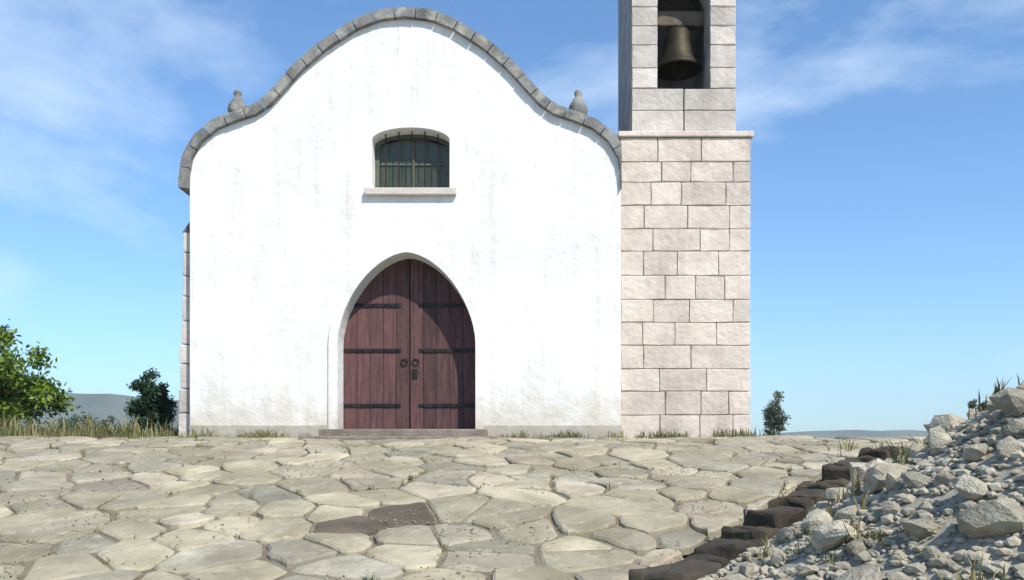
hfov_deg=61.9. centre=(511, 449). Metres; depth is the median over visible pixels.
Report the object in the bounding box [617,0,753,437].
bell tower
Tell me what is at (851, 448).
grass
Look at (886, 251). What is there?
sky
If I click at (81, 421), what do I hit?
shrub
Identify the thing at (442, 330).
door
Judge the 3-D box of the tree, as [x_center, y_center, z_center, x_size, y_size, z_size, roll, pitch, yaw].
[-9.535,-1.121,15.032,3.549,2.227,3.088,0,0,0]
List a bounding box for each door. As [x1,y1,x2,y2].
[344,259,409,428]
[411,259,474,428]
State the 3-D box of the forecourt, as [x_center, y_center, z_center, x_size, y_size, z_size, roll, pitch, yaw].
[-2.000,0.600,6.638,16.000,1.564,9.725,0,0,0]
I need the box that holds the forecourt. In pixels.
[0,435,925,579]
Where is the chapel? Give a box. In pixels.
[178,7,621,440]
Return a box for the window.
[375,131,449,187]
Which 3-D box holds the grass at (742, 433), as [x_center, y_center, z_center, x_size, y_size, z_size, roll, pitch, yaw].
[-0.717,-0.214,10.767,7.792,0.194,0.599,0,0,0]
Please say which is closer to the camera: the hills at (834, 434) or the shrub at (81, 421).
the shrub at (81, 421)
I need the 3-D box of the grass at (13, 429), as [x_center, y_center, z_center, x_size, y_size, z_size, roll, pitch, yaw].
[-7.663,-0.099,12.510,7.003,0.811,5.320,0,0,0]
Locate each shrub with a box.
[56,413,114,434]
[123,367,178,436]
[761,389,791,434]
[967,399,987,410]
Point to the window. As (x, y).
(412, 161)
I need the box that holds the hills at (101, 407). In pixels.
[13,393,179,431]
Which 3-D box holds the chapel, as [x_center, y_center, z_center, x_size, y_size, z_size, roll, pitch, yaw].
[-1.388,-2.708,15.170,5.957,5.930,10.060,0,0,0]
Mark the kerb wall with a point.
(775, 514)
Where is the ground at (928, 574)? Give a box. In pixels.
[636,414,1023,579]
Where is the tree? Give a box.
[0,319,85,431]
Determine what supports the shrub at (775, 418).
on the ground at (928, 574)
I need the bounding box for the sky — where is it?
[0,0,1023,435]
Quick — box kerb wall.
[629,446,903,579]
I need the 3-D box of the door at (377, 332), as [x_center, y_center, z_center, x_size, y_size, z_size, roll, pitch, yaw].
[-1.799,-1.418,11.350,0.867,2.302,0.070,0,0,0]
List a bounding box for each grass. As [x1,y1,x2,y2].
[0,411,178,438]
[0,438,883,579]
[147,426,764,438]
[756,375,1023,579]
[812,434,928,456]
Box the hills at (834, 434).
[780,430,928,438]

